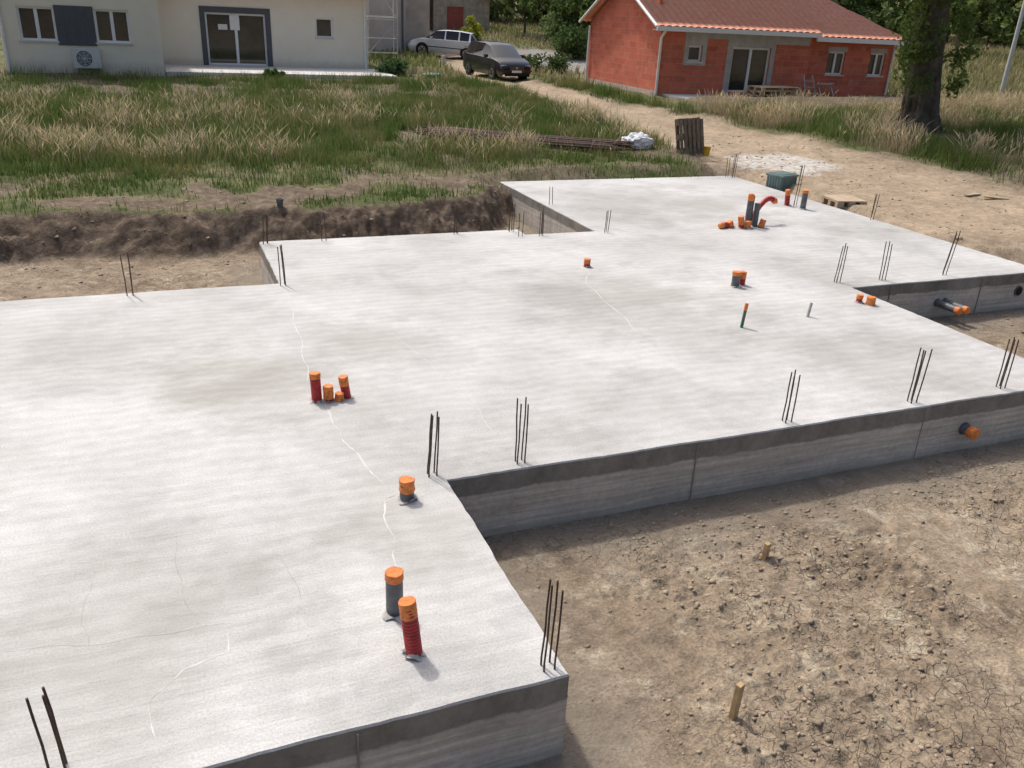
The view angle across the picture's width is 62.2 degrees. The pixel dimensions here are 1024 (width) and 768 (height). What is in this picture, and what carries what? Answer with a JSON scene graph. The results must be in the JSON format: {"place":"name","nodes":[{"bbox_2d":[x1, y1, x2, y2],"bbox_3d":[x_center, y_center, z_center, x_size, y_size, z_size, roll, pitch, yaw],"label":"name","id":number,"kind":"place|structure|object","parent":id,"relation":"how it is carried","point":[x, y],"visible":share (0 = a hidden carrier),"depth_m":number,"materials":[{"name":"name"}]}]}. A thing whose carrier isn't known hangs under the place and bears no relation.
{"place":"outdoors","nodes":[
{"label":"outdoors","id":0,"kind":"place"},
{"bbox_2d":[0,0,1023,767],"bbox_3d":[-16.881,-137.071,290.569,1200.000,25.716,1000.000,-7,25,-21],"label":"ground","id":1,"kind":"structure","parent":0,"point":[658,650],"depth_m":6.61,"materials":[{"name":"beige soil"}]},
{"bbox_2d":[72,47,101,72],"bbox_3d":[-14.449,-11.009,28.880,0.840,0.800,0.320,-7,25,-21],"label":"air conditioner unit","id":2,"kind":"object","parent":1,"relation":"on","point":[90,57],"visible":0.99,"depth_m":28.73,"materials":[{"name":"white plastic"}]},
{"bbox_2d":[0,0,367,76],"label":"house","id":3,"kind":"structure","parent":1,"relation":"on","point":[162,32],"depth_m":33.28,"materials":[{"name":"beige paint"}]},
{"bbox_2d":[16,6,59,42],"bbox_3d":[-15.778,-11.949,28.180,1.200,1.100,0.195,-7,25,-21],"label":"window","id":4,"kind":"structure","parent":3,"relation":"attached to","point":[36,23],"depth_m":28.23,"materials":[{"name":"white plastic"}]},
{"bbox_2d":[53,5,96,45],"bbox_3d":[-14.682,-12.045,28.525,1.180,1.240,0.046,-7,25,-21],"label":"dark panel","id":5,"kind":"object","parent":3,"relation":"attached to","point":[75,25],"visible":1,"depth_m":28.51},
{"bbox_2d":[93,9,132,44],"bbox_3d":[-13.649,-12.197,28.988,1.180,1.100,0.195,-7,25,-21],"label":"window","id":6,"kind":"structure","parent":3,"relation":"attached to","point":[112,27],"depth_m":29.04,"materials":[{"name":"white plastic"}]},
{"bbox_2d":[198,6,272,66],"bbox_3d":[-11.076,-13.968,34.122,2.710,2.175,0.130,-7,25,-21],"label":"door surround","id":7,"kind":"object","parent":3,"relation":"attached to","point":[238,10],"visible":1,"depth_m":33.83,"materials":[{"name":"paint"}]},
{"bbox_2d":[204,12,267,65],"bbox_3d":[-11.108,-13.903,34.227,2.310,1.940,0.070,-7,25,-21],"label":"sliding door","id":8,"kind":"structure","parent":7,"relation":"attached to","point":[246,44],"depth_m":34.26,"materials":[{"name":"glass"}]},
{"bbox_2d":[218,14,239,29],"bbox_3d":[-11.318,-14.452,33.859,0.822,0.580,0.048,-4,24,-15],"label":"paper notice","id":9,"kind":"object","parent":8,"relation":"attached to","point":[234,21],"visible":1,"depth_m":33.89,"materials":[{"name":"paper"}]},
{"bbox_2d":[315,17,334,39],"bbox_3d":[-7.798,-14.753,35.197,0.830,0.820,0.195,-7,25,-21],"label":"window","id":10,"kind":"structure","parent":3,"relation":"attached to","point":[323,28],"depth_m":35.26,"materials":[{"name":"white plastic"}]},
{"bbox_2d":[263,68,285,77],"bbox_3d":[-8.760,-11.404,31.195,0.847,0.454,0.606,-7,25,-21],"label":"shrub","id":11,"kind":"object","parent":1,"relation":"on","point":[274,71],"visible":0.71,"depth_m":31.11,"materials":[{"name":"green plant"}]},
{"bbox_2d":[276,198,282,207],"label":"pvc drain pipe","id":12,"kind":"object","parent":1,"relation":"on","point":[279,201],"visible":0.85,"depth_m":13.96,"materials":[{"name":"plastic"}]},
{"bbox_2d":[164,64,397,78],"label":"terrace","id":13,"kind":"structure","parent":1,"relation":"on","point":[187,69],"depth_m":32.82,"materials":[{"name":"concrete"}]},
{"bbox_2d":[367,0,397,57],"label":"scaffolding","id":14,"kind":"object","parent":1,"relation":"on","point":[393,38],"visible":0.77,"depth_m":43.73,"materials":[{"name":"metal"}]},
{"bbox_2d":[367,0,405,52],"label":"walls","id":15,"kind":"structure","parent":1,"relation":"on","point":[379,28],"depth_m":48.01,"materials":[{"name":"grey metal"}]},
{"bbox_2d":[401,0,403,49],"bbox_3d":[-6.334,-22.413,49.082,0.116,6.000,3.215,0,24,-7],"label":"downpipe","id":16,"kind":"object","parent":15,"relation":"attached to","point":[402,13],"visible":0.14,"depth_m":48.17,"materials":[{"name":"metal"}]},
{"bbox_2d":[375,56,408,76],"bbox_3d":[-4.929,-12.979,34.851,1.314,0.932,1.578,12,25,21],"label":"shrub","id":17,"kind":"object","parent":1,"relation":"on","point":[394,66],"visible":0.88,"depth_m":34.66,"materials":[{"name":"green plant"}]},
{"bbox_2d":[406,0,429,45],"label":"side walls","id":18,"kind":"structure","parent":1,"relation":"on","point":[417,18],"depth_m":51.37,"materials":[{"name":"paint"}]},
{"bbox_2d":[408,30,479,58],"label":"silver car","id":19,"kind":"object","parent":1,"relation":"on","point":[454,42],"visible":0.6,"depth_m":47.30,"materials":[{"name":"paint"}]},
{"bbox_2d":[430,0,489,31],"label":"stone outbuilding","id":20,"kind":"structure","parent":1,"relation":"on","point":[448,14],"depth_m":62.80,"materials":[{"name":"grey stone"}]},
{"bbox_2d":[447,6,462,29],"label":"red door","id":21,"kind":"structure","parent":20,"relation":"in","point":[455,14],"depth_m":62.86,"materials":[{"name":"paint"}]},
{"bbox_2d":[460,14,484,37],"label":"yellow green shrub","id":22,"kind":"object","parent":1,"relation":"on","point":[475,26],"visible":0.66,"depth_m":56.32,"materials":[{"name":"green plant"}]},
{"bbox_2d":[463,41,530,79],"bbox_3d":[-0.671,-14.265,37.364,1.908,1.480,3.893,-9,27,-26],"label":"black car","id":23,"kind":"object","parent":1,"relation":"on","point":[493,60],"visible":0.97,"depth_m":36.52,"materials":[{"name":"paint"}]},
{"bbox_2d":[0,176,1023,767],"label":"concrete slab","id":24,"kind":"structure","parent":1,"relation":"on","point":[142,434],"depth_m":6.98,"materials":[{"name":"grey concrete"}]},
{"bbox_2d":[25,686,67,767],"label":"rebar starter bars","id":25,"kind":"object","parent":24,"relation":"on","point":[48,707],"visible":1,"depth_m":3.59,"materials":[{"name":"metal"}]},
{"bbox_2d":[120,252,133,295],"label":"rebar starter bars","id":26,"kind":"object","parent":24,"relation":"on","point":[130,274],"visible":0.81,"depth_m":9.51,"materials":[{"name":"metal"}]},
{"bbox_2d":[9,537,300,656],"bbox_3d":[-2.016,1.175,4.854,1.495,0.001,1.201,-7,25,-21],"label":"hairline crack","id":27,"kind":"object","parent":24,"relation":"on","point":[153,635],"visible":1,"depth_m":4.57,"materials":[{"name":"concrete"}]},
{"bbox_2d":[262,215,267,243],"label":"rebar starter bars","id":28,"kind":"object","parent":24,"relation":"on","point":[266,230],"visible":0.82,"depth_m":11.86,"materials":[{"name":"metal"}]},
{"bbox_2d":[277,244,285,285],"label":"rebar starter bars","id":29,"kind":"object","parent":24,"relation":"on","point":[282,265],"visible":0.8,"depth_m":10.11,"materials":[{"name":"metal"}]},
{"bbox_2d":[309,371,321,403],"bbox_3d":[-1.659,0.037,7.220,0.137,0.295,0.156,13,25,22],"label":"corrugated conduit","id":30,"kind":"object","parent":24,"relation":"on","point":[315,385],"visible":1,"depth_m":7.18,"materials":[{"name":"red plastic"}]},
{"bbox_2d":[321,384,334,402],"bbox_3d":[-1.571,0.095,7.246,0.125,0.173,0.122,2,23,-2],"label":"capped pipe","id":31,"kind":"object","parent":24,"relation":"on","point":[328,394],"visible":1,"depth_m":7.22,"materials":[{"name":"orange plastic"}]},
{"bbox_2d":[333,391,344,402],"bbox_3d":[-1.486,0.124,7.279,0.105,0.109,0.140,15,26,26],"label":"corrugated conduit","id":32,"kind":"object","parent":24,"relation":"on","point":[339,396],"visible":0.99,"depth_m":7.25,"materials":[{"name":"orange plastic"}]},
{"bbox_2d":[338,374,353,399],"bbox_3d":[-1.434,0.033,7.333,0.143,0.237,0.132,-7,25,-21],"label":"corrugated conduit","id":33,"kind":"object","parent":24,"relation":"on","point":[344,383],"visible":0.88,"depth_m":7.29,"materials":[{"name":"red plastic"}]},
{"bbox_2d":[148,274,635,752],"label":"surface ridge","id":34,"kind":"structure","parent":24,"relation":"on","point":[152,729],"depth_m":5.87,"materials":[{"name":"concrete"}]},
{"bbox_2d":[381,566,403,622],"bbox_3d":[-0.649,1.172,4.708,0.163,0.304,0.197,-13,28,-32],"label":"pvc drain pipe","id":35,"kind":"object","parent":24,"relation":"on","point":[394,577],"visible":0.92,"depth_m":4.67,"materials":[{"name":"grey plastic"}]},
{"bbox_2d":[397,476,418,504],"bbox_3d":[-0.733,0.739,5.838,0.169,0.189,0.170,11,25,19],"label":"pvc drain pipe","id":36,"kind":"object","parent":24,"relation":"on","point":[407,489],"visible":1,"depth_m":5.81,"materials":[{"name":"plastic"}]},
{"bbox_2d":[398,596,425,660],"bbox_3d":[-0.513,1.280,4.405,0.133,0.368,0.146,-15,29,-35],"label":"corrugated conduit","id":37,"kind":"object","parent":24,"relation":"on","point":[412,648],"visible":1,"depth_m":4.37,"materials":[{"name":"red plastic"}]},
{"bbox_2d":[427,411,439,476],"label":"rebar starter bars","id":38,"kind":"object","parent":24,"relation":"on","point":[430,438],"visible":0.8,"depth_m":6.08,"materials":[{"name":"metal"}]},
{"bbox_2d":[508,203,515,231],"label":"rebar starter bars","id":39,"kind":"object","parent":24,"relation":"on","point":[512,217],"visible":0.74,"depth_m":13.22,"materials":[{"name":"metal"}]},
{"bbox_2d":[515,397,528,463],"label":"rebar starter bars","id":40,"kind":"object","parent":24,"relation":"on","point":[523,430],"visible":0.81,"depth_m":6.32,"materials":[{"name":"metal"}]},
{"bbox_2d":[540,579,563,671],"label":"rebar starter bars","id":41,"kind":"object","parent":24,"relation":"on","point":[549,614],"visible":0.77,"depth_m":4.30,"materials":[{"name":"metal"}]},
{"bbox_2d":[582,258,590,267],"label":"corrugated conduit","id":42,"kind":"object","parent":24,"relation":"on","point":[587,261],"visible":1,"depth_m":11.53,"materials":[{"name":"orange plastic"}]},
{"bbox_2d":[356,206,983,767],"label":"formwork joint","id":43,"kind":"object","parent":24,"relation":"attached to","point":[692,480],"visible":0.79,"depth_m":7.06,"materials":[{"name":"concrete"}]},
{"bbox_2d":[718,222,729,228],"bbox_3d":[3.552,-2.652,14.156,0.275,0.107,0.113,-13,28,-33],"label":"corrugated conduit stub","id":44,"kind":"object","parent":24,"relation":"on","point":[721,225],"visible":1,"depth_m":14.10,"materials":[{"name":"plastic"}]},
{"bbox_2d":[729,270,742,287],"bbox_3d":[2.914,-1.346,10.986,0.178,0.234,0.181,-7,25,-21],"label":"pvc drain pipe","id":45,"kind":"object","parent":24,"relation":"on","point":[736,276],"visible":0.98,"depth_m":10.95,"materials":[{"name":"grey plastic"}]},
{"bbox_2d":[737,215,743,228],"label":"corrugated conduit","id":46,"kind":"object","parent":24,"relation":"on","point":[740,221],"visible":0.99,"depth_m":14.16,"materials":[{"name":"orange plastic"}]},
{"bbox_2d":[739,271,746,285],"bbox_3d":[3.003,-1.364,11.066,0.140,0.212,0.140,18,28,30],"label":"corrugated conduit","id":47,"kind":"object","parent":24,"relation":"on","point":[743,277],"visible":0.75,"depth_m":11.03,"materials":[{"name":"red plastic"}]},
{"bbox_2d":[740,303,748,327],"bbox_3d":[2.599,-0.769,9.493,0.073,0.283,0.042,-15,29,-35],"label":"water supply tube","id":48,"kind":"object","parent":24,"relation":"on","point":[744,314],"visible":1,"depth_m":9.48,"materials":[{"name":"green plastic"}]},
{"bbox_2d":[744,193,754,225],"bbox_3d":[3.978,-2.905,14.253,0.168,0.583,0.176,-7,25,-21],"label":"pvc drain pipe","id":49,"kind":"object","parent":24,"relation":"on","point":[751,196],"visible":0.86,"depth_m":14.19,"materials":[{"name":"grey plastic"}]},
{"bbox_2d":[751,203,760,226],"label":"pvc drain pipe","id":50,"kind":"object","parent":24,"relation":"on","point":[756,214],"visible":0.88,"depth_m":14.27,"materials":[{"name":"grey plastic"}]},
{"bbox_2d":[751,196,777,224],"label":"corrugated conduit arch","id":51,"kind":"structure","parent":24,"relation":"on","point":[765,200],"depth_m":14.47,"materials":[{"name":"red plastic"}]},
{"bbox_2d":[783,189,791,205],"bbox_3d":[5.278,-3.538,16.172,0.171,0.338,0.155,24,31,39],"label":"corrugated conduit","id":52,"kind":"object","parent":24,"relation":"on","point":[787,196],"visible":1,"depth_m":16.14,"materials":[{"name":"red plastic"}]},
{"bbox_2d":[782,370,800,422],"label":"rebar starter bars","id":53,"kind":"object","parent":24,"relation":"on","point":[791,396],"visible":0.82,"depth_m":7.20,"materials":[{"name":"metal"}]},
{"bbox_2d":[793,165,804,205],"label":"rebar starter bars","id":54,"kind":"object","parent":24,"relation":"on","point":[798,184],"visible":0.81,"depth_m":16.05,"materials":[{"name":"metal"}]},
{"bbox_2d":[800,190,808,209],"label":"pvc drain pipe","id":55,"kind":"object","parent":24,"relation":"on","point":[804,199],"visible":1,"depth_m":15.87,"materials":[{"name":"grey plastic"}]},
{"bbox_2d":[834,244,847,282],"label":"rebar starter bars","id":56,"kind":"object","parent":24,"relation":"on","point":[841,264],"visible":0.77,"depth_m":11.32,"materials":[{"name":"metal"}]},
{"bbox_2d":[854,294,863,303],"bbox_3d":[4.348,-1.054,10.602,0.114,0.133,0.140,19,28,32],"label":"corrugated conduit","id":57,"kind":"object","parent":24,"relation":"on","point":[859,298],"visible":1,"depth_m":10.57,"materials":[{"name":"orange plastic"}]},
{"bbox_2d":[864,295,876,305],"bbox_3d":[4.451,-1.028,10.554,0.160,0.133,0.190,-7,25,-21],"label":"corrugated conduit","id":58,"kind":"object","parent":24,"relation":"on","point":[870,300],"visible":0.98,"depth_m":10.49,"materials":[{"name":"orange plastic"}]},
{"bbox_2d":[879,241,892,280],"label":"rebar starter bars","id":59,"kind":"object","parent":24,"relation":"on","point":[885,261],"visible":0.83,"depth_m":11.53,"materials":[{"name":"metal"}]},
{"bbox_2d":[907,347,932,403],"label":"rebar starter bars","id":60,"kind":"object","parent":24,"relation":"on","point":[918,374],"visible":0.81,"depth_m":7.71,"materials":[{"name":"metal"}]},
{"bbox_2d":[934,299,962,314],"bbox_3d":[6.031,-1.075,11.758,0.115,0.115,0.465,-7,25,-21],"label":"wall sleeve pipe","id":61,"kind":"object","parent":24,"relation":"attached to","point":[954,309],"depth_m":11.70,"materials":[{"name":"grey plastic"}]},
{"bbox_2d":[942,231,960,274],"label":"rebar starter bars","id":62,"kind":"object","parent":24,"relation":"on","point":[950,252],"visible":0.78,"depth_m":11.91,"materials":[{"name":"metal"}]},
{"bbox_2d":[942,298,970,313],"bbox_3d":[6.161,-1.090,11.808,0.115,0.115,0.465,-7,25,-21],"label":"wall sleeve pipe","id":63,"kind":"object","parent":24,"relation":"attached to","point":[966,310],"depth_m":11.68,"materials":[{"name":"grey plastic"}]},
{"bbox_2d":[958,422,980,439],"bbox_3d":[4.317,0.439,8.036,0.126,0.127,0.195,-7,25,-21],"label":"wall sleeve pipe","id":64,"kind":"object","parent":24,"relation":"attached to","point":[968,430],"depth_m":7.98,"materials":[{"name":"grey plastic"}]},
{"bbox_2d":[995,337,1018,388],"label":"rebar starter bars","id":65,"kind":"object","parent":24,"relation":"on","point":[1007,363],"visible":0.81,"depth_m":8.15,"materials":[{"name":"metal"}]},
{"bbox_2d":[1014,286,1022,295],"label":"wall sleeve pipe","id":66,"kind":"object","parent":24,"relation":"attached to","point":[1018,290],"depth_m":12.41,"materials":[{"name":"grey plastic"}]},
{"bbox_2d":[3,134,1023,337],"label":"gravel stones","id":67,"kind":"object","parent":1,"relation":"on","point":[75,228],"visible":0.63,"depth_m":15.71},
{"bbox_2d":[490,0,550,35],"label":"orchard tree","id":68,"kind":"object","parent":1,"relation":"on","point":[531,12],"visible":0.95,"depth_m":59.86,"materials":[{"name":"green plant"}]},
{"bbox_2d":[413,126,634,154],"bbox_3d":[0.291,-6.035,21.058,5.429,0.294,1.400,8,24,12],"label":"rebar stack","id":69,"kind":"object","parent":1,"relation":"on","point":[580,142],"visible":0.72,"depth_m":20.76,"materials":[{"name":"metal"}]},
{"bbox_2d":[522,53,542,70],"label":"shrub","id":70,"kind":"object","parent":1,"relation":"on","point":[533,62],"visible":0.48,"depth_m":41.00,"materials":[{"name":"green plant"}]},
{"bbox_2d":[542,0,571,31],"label":"orchard tree","id":71,"kind":"object","parent":1,"relation":"on","point":[544,2],"visible":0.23,"depth_m":63.63,"materials":[{"name":"green plant"}]},
{"bbox_2d":[542,51,573,73],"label":"shrub","id":72,"kind":"object","parent":1,"relation":"on","point":[559,62],"visible":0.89,"depth_m":40.43,"materials":[{"name":"green plant"}]},
{"bbox_2d":[538,0,590,44],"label":"tree","id":73,"kind":"object","parent":1,"relation":"on","point":[556,28],"visible":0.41,"depth_m":54.45,"materials":[{"name":"green plant"}]},
{"bbox_2d":[550,23,588,59],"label":"shrub","id":74,"kind":"object","parent":1,"relation":"on","point":[573,44],"visible":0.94,"depth_m":49.23,"materials":[{"name":"green plant"}]},
{"bbox_2d":[550,0,591,24],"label":"orchard tree","id":75,"kind":"object","parent":1,"relation":"on","point":[574,7],"visible":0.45,"depth_m":54.11,"materials":[{"name":"green plant"}]},
{"bbox_2d":[579,0,595,18],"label":"orchard tree","id":76,"kind":"object","parent":1,"relation":"on","point":[583,8],"visible":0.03,"depth_m":52.47,"materials":[{"name":"green plant"}]},
{"bbox_2d":[621,132,654,148],"bbox_3d":[3.198,-6.165,21.383,0.993,0.380,0.707,-7,25,-21],"label":"crumpled plastic bag","id":77,"kind":"object","parent":1,"relation":"on","point":[639,138],"visible":0.74,"depth_m":21.18,"materials":[{"name":"plastic"}]},
{"bbox_2d":[675,117,700,148],"bbox_3d":[4.394,-6.177,21.113,0.800,0.862,0.345,-16,30,-37],"label":"wooden pallet","id":78,"kind":"object","parent":1,"relation":"on","point":[691,131],"visible":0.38,"depth_m":21.06,"materials":[{"name":"brown wood"}]},
{"bbox_2d":[675,118,703,154],"bbox_3d":[4.394,-6.096,20.913,0.800,0.863,0.346,-12,28,-31],"label":"wooden pallet","id":79,"kind":"object","parent":1,"relation":"on","point":[687,137],"visible":0.93,"depth_m":20.84,"materials":[{"name":"brown wood"}]},
{"bbox_2d":[663,94,807,98],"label":"terrace","id":80,"kind":"structure","parent":1,"relation":"on","point":[680,96],"depth_m":31.81,"materials":[{"name":"concrete"}]},
{"bbox_2d":[745,85,800,96],"bbox_3d":[9.941,-11.100,32.267,1.943,0.430,0.994,-8,26,-23],"label":"wooden pallet stack","id":81,"kind":"object","parent":80,"relation":"on","point":[756,89],"visible":0.79,"depth_m":32.02,"materials":[{"name":"brown wood"}]},
{"bbox_2d":[793,75,815,96],"bbox_3d":[11.396,-11.511,32.863,0.540,0.866,0.832,-7,25,-21],"label":"step ladder","id":82,"kind":"object","parent":80,"relation":"on","point":[813,81],"visible":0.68,"depth_m":32.76,"materials":[{"name":"metal"}]},
{"bbox_2d":[728,681,744,720],"bbox_3d":[1.278,1.851,4.858,0.048,0.351,0.048,-17,31,-38],"label":"wooden stake","id":83,"kind":"object","parent":1,"relation":"on","point":[736,700],"visible":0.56,"depth_m":4.82,"materials":[{"name":"brown wood"}]},
{"bbox_2d":[587,0,894,96],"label":"walls","id":84,"kind":"structure","parent":1,"relation":"on","point":[624,42],"depth_m":33.57,"materials":[{"name":"red brick"}]},
{"bbox_2d":[583,0,607,21],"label":"roof back","id":85,"kind":"structure","parent":84,"relation":"on","point":[596,9],"depth_m":35.91,"materials":[{"name":"tile"}]},
{"bbox_2d":[686,45,702,62],"bbox_3d":[6.868,-12.423,31.955,0.700,0.620,0.195,-6,25,-18],"label":"window","id":86,"kind":"structure","parent":84,"relation":"attached to","point":[694,53],"depth_m":32.02,"materials":[{"name":"white plastic"}]},
{"bbox_2d":[587,32,887,94],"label":"concrete lintels","id":87,"kind":"object","parent":84,"relation":"attached to","point":[736,40],"visible":0.65,"depth_m":32.54,"materials":[{"name":"grey concrete"}]},
{"bbox_2d":[579,0,908,95],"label":"gutter and fascia","id":88,"kind":"object","parent":84,"relation":"attached to","point":[818,36],"visible":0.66,"depth_m":32.28,"materials":[{"name":"white plastic"}]},
{"bbox_2d":[640,0,821,32],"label":"roof front","id":89,"kind":"structure","parent":88,"relation":"on","point":[779,15],"depth_m":32.45,"materials":[{"name":"tile"}]},
{"bbox_2d":[790,0,901,39],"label":"side roof front","id":90,"kind":"structure","parent":88,"relation":"attached to","point":[829,18],"depth_m":34.61,"materials":[{"name":"tile"}]},
{"bbox_2d":[728,47,769,91],"bbox_3d":[9.172,-12.211,32.994,1.710,1.630,0.070,-6,25,-18],"label":"patio door","id":91,"kind":"structure","parent":84,"relation":"attached to","point":[749,66],"depth_m":32.99,"materials":[{"name":"white plastic"}]},
{"bbox_2d":[824,51,844,75],"bbox_3d":[13.064,-12.963,34.342,0.950,0.920,0.195,-6,25,-18],"label":"window","id":92,"kind":"structure","parent":84,"relation":"attached to","point":[834,63],"depth_m":34.41,"materials":[{"name":"white plastic"}]},
{"bbox_2d":[866,53,884,76],"bbox_3d":[15.001,-13.150,34.989,0.850,0.920,0.195,-6,25,-18],"label":"window","id":93,"kind":"structure","parent":84,"relation":"attached to","point":[875,65],"depth_m":35.06,"materials":[{"name":"white plastic"}]},
{"bbox_2d":[489,0,1023,49],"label":"distant woodland","id":94,"kind":"object","parent":1,"relation":"on","point":[889,14],"visible":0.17,"depth_m":69.81,"materials":[{"name":"green plant"}]},
{"bbox_2d":[492,448,1023,767],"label":"soil clods","id":95,"kind":"object","parent":1,"relation":"on","point":[828,739],"visible":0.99,"depth_m":5.88,"materials":[{"name":"brown soil"}]},
{"bbox_2d":[761,541,771,560],"bbox_3d":[1.889,1.283,6.331,0.048,0.231,0.043,-17,31,-38],"label":"wooden stake","id":96,"kind":"object","parent":1,"relation":"on","point":[766,551],"visible":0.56,"depth_m":6.29,"materials":[{"name":"brown wood"}]},
{"bbox_2d":[766,171,798,191],"bbox_3d":[5.755,-4.324,18.121,0.550,0.378,0.450,-14,29,-33],"label":"ribbed storage bin","id":97,"kind":"object","parent":1,"relation":"on","point":[783,181],"visible":0.84,"depth_m":17.95,"materials":[{"name":"teal plastic"}]},
{"bbox_2d":[812,82,833,96],"bbox_3d":[12.178,-11.431,33.079,0.800,0.617,0.626,-7,25,-21],"label":"trestle","id":98,"kind":"object","parent":1,"relation":"on","point":[819,84],"visible":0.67,"depth_m":33.00,"materials":[{"name":"metal"}]},
{"bbox_2d":[821,195,866,207],"bbox_3d":[6.542,-3.598,16.726,0.620,0.140,0.620,-2,24,-10],"label":"wooden pallet","id":99,"kind":"object","parent":1,"relation":"on","point":[837,201],"visible":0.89,"depth_m":16.59,"materials":[{"name":"brown wood"}]},
{"bbox_2d":[844,95,889,97],"bbox_3d":[14.271,-11.363,33.692,2.682,0.150,1.244,-7,25,-21],"label":"timber plank pile","id":100,"kind":"object","parent":1,"relation":"on","point":[885,96],"visible":0.18,"depth_m":33.60,"materials":[{"name":"brown wood"}]},
{"bbox_2d":[891,0,988,133],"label":"oak tree","id":101,"kind":"object","parent":1,"relation":"on","point":[921,52],"visible":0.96,"depth_m":24.86,"materials":[{"name":"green plant"}]},
{"bbox_2d":[949,0,999,52],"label":"orchard tree","id":102,"kind":"object","parent":1,"relation":"on","point":[982,6],"visible":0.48,"depth_m":56.52,"materials":[{"name":"green plant"}]},
{"bbox_2d":[999,0,1023,93],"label":"utility pole","id":103,"kind":"object","parent":1,"relation":"on","point":[1011,53],"visible":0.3,"depth_m":38.66,"materials":[{"name":"concrete"}]},
{"bbox_2d":[0,16,1023,215],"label":"meadow grass","id":104,"kind":"structure","parent":0,"point":[996,114],"depth_m":21.96,"materials":[{"name":"green plant"}]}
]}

